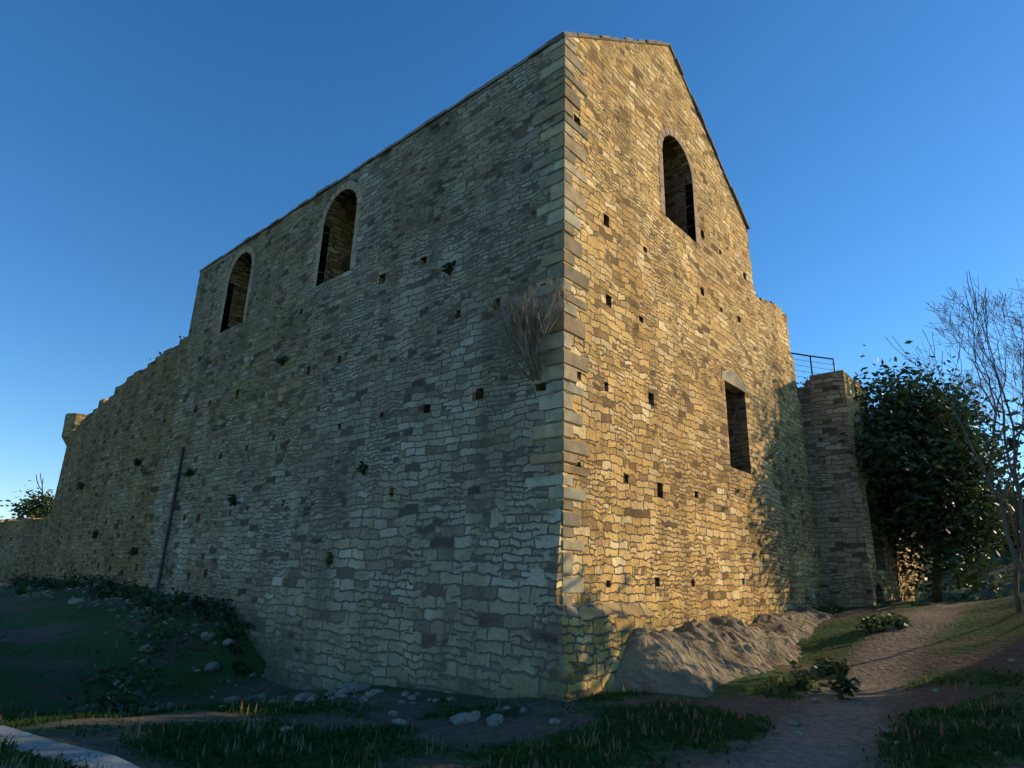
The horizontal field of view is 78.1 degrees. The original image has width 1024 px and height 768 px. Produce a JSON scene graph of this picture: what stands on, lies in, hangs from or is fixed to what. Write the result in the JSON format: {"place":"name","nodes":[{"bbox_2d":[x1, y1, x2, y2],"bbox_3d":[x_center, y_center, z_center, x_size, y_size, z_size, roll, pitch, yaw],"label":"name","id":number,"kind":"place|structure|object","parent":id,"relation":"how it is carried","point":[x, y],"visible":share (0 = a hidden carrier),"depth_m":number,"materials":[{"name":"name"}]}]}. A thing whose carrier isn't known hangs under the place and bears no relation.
{"place":"outdoors","nodes":[
{"label":"outdoors","id":0,"kind":"place"},
{"bbox_2d":[0,473,53,519],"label":"tree","id":1,"kind":"object","parent":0,"point":[27,507],"depth_m":46.98,"materials":[{"name":"green plant"}]},
{"bbox_2d":[36,337,187,587],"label":"castle wall","id":2,"kind":"structure","parent":0,"point":[113,502],"depth_m":28.01,"materials":[{"name":"beige stone"}]},
{"bbox_2d":[61,413,86,445],"bbox_3d":[-24.002,2.844,34.953,1.600,2.150,1.522,-13,-22,39],"label":"corner turret","id":3,"kind":"object","parent":2,"relation":"attached to","point":[72,421],"visible":0.29,"depth_m":34.43,"materials":[{"name":"beige stone"}]},
{"bbox_2d":[0,537,1023,767],"bbox_3d":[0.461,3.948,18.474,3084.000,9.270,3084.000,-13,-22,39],"label":"ground","id":4,"kind":"structure","parent":0,"point":[47,661],"depth_m":11.86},
{"bbox_2d":[0,517,49,581],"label":"castle wall","id":5,"kind":"structure","parent":4,"relation":"on","point":[21,544],"depth_m":37.84,"materials":[{"name":"brown stone"}]},
{"bbox_2d":[0,725,139,767],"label":"path kerb","id":6,"kind":"structure","parent":4,"relation":"on","point":[45,746],"depth_m":5.97,"materials":[{"name":"stone"}]},
{"bbox_2d":[264,493,561,698],"bbox_3d":[-2.836,5.513,13.436,9.100,5.900,0.796,-13,-22,39],"label":"wall base","id":7,"kind":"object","parent":4,"relation":"on","point":[458,596],"visible":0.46,"depth_m":13.18,"materials":[{"name":"grey stone"}]},
{"bbox_2d":[3,260,912,713],"bbox_3d":[-7.944,2.450,20.799,38.732,13.372,18.982,-3,-17,14],"label":"weedy shrub","id":8,"kind":"object","parent":4,"relation":"on","point":[827,668],"visible":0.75,"depth_m":16.45,"materials":[{"name":"green plant"}]},
{"bbox_2d":[141,37,781,661],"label":"castle hall","id":9,"kind":"structure","parent":4,"relation":"on","point":[401,379],"depth_m":16.65,"materials":[{"name":"beige stone"}]},
{"bbox_2d":[153,449,184,591],"bbox_3d":[-12.431,5.640,22.673,0.230,6.701,0.140,-13,-22,39],"label":"drainpipe","id":10,"kind":"object","parent":9,"relation":"attached to","point":[177,478],"visible":0.76,"depth_m":22.84,"materials":[{"name":"black metal"}]},
{"bbox_2d":[217,127,699,333],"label":"window arches","id":11,"kind":"structure","parent":9,"relation":"attached to","point":[664,132],"depth_m":19.54,"materials":[{"name":"beige stone"}]},
{"bbox_2d":[199,31,749,271],"bbox_3d":[-2.404,-7.096,25.401,19.508,4.039,11.103,-13,-22,39],"label":"roof edge","id":12,"kind":"object","parent":9,"relation":"on","point":[558,37],"visible":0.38,"depth_m":18.77,"materials":[{"name":"stone"}]},
{"bbox_2d":[480,274,573,382],"bbox_3d":[0.256,-1.083,12.716,1.576,2.079,2.186,9,-18,-23],"label":"dry shrub","id":13,"kind":"object","parent":9,"relation":"on","point":[517,319],"visible":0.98,"depth_m":12.59,"materials":[{"name":"brown plant"}]},
{"bbox_2d":[525,37,589,604],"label":"corner quoins","id":14,"kind":"object","parent":9,"relation":"attached to","point":[559,88],"visible":0.79,"depth_m":12.99,"materials":[{"name":"beige stone"}]},
{"bbox_2d":[721,371,746,392],"bbox_3d":[6.636,-0.138,19.251,0.315,0.490,1.900,-13,-22,39],"label":"window lintel","id":15,"kind":"structure","parent":9,"relation":"in","point":[734,383],"depth_m":19.18,"materials":[{"name":"beige stone"}]},
{"bbox_2d":[2,582,1016,767],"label":"loose stones","id":16,"kind":"object","parent":4,"relation":"on","point":[495,719],"visible":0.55,"depth_m":12.83,"materials":[{"name":"grey stone"}]},
{"bbox_2d":[0,664,1023,767],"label":"grass tufts","id":17,"kind":"object","parent":4,"relation":"on","point":[530,756],"visible":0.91,"depth_m":7.80,"materials":[{"name":"green plant"}]},
{"bbox_2d":[547,602,655,701],"bbox_3d":[1.813,5.976,11.168,0.616,3.950,3.120,-13,-22,39],"label":"wall base","id":18,"kind":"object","parent":4,"relation":"on","point":[586,644],"depth_m":10.91,"materials":[{"name":"beige stone"}]},
{"bbox_2d":[610,606,834,696],"bbox_3d":[6.372,6.311,15.407,2.549,1.475,13.500,-13,-22,39],"label":"outcrop rock","id":19,"kind":"object","parent":4,"relation":"on","point":[696,658],"visible":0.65,"depth_m":12.71,"materials":[{"name":"grey stone"}]},
{"bbox_2d":[800,393,894,608],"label":"stone pillar","id":20,"kind":"structure","parent":4,"relation":"on","point":[855,570],"depth_m":22.45,"materials":[{"name":"grey stone"}]},
{"bbox_2d":[791,352,835,377],"bbox_3d":[10.018,-0.351,25.040,4.326,1.484,3.530,-13,-22,39],"label":"metal railing","id":21,"kind":"object","parent":20,"relation":"on","point":[810,361],"visible":0.18,"depth_m":24.79,"materials":[{"name":"grey metal"}]},
{"bbox_2d":[797,370,867,410],"bbox_3d":[12.348,0.480,25.122,2.447,0.946,3.297,-13,-22,39],"label":"pillar cap","id":22,"kind":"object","parent":20,"relation":"on","point":[830,383],"depth_m":23.69,"materials":[{"name":"beige stone"}]},
{"bbox_2d":[881,480,932,601],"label":"castle curtain wall","id":23,"kind":"structure","parent":4,"relation":"on","point":[899,593],"depth_m":25.10,"materials":[{"name":"stone"}]},
{"bbox_2d":[818,340,1023,602],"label":"evergreen tree","id":24,"kind":"object","parent":4,"relation":"on","point":[942,489],"depth_m":23.12,"materials":[{"name":"green plant"}]},
{"bbox_2d":[887,271,1023,612],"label":"bare tree","id":25,"kind":"object","parent":4,"relation":"on","point":[1016,555],"visible":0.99,"depth_m":8.92,"materials":[{"name":"brown plant"}]},
{"bbox_2d":[903,278,1023,598],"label":"tall bare tree","id":26,"kind":"object","parent":4,"relation":"on","point":[985,591],"visible":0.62,"depth_m":30.36,"materials":[{"name":"brown plant"}]},
{"bbox_2d":[921,471,1023,561],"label":"tree","id":27,"kind":"object","parent":4,"relation":"on","point":[1013,515],"depth_m":39.91,"materials":[{"name":"plant"}]},
{"bbox_2d":[993,402,1023,485],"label":"tree","id":28,"kind":"object","parent":4,"relation":"on","point":[1010,442],"depth_m":16.32,"materials":[{"name":"brown plant"}]},
{"bbox_2d":[0,0,1023,519],"label":"sky","id":29,"kind":"structure","parent":0,"point":[871,152],"materials":[{"name":"blue"}]},
{"bbox_2d":[750,261,823,612],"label":"castle wall","id":30,"kind":"structure","parent":0,"point":[797,549],"depth_m":21.63,"materials":[{"name":"beige stone"}]}
]}

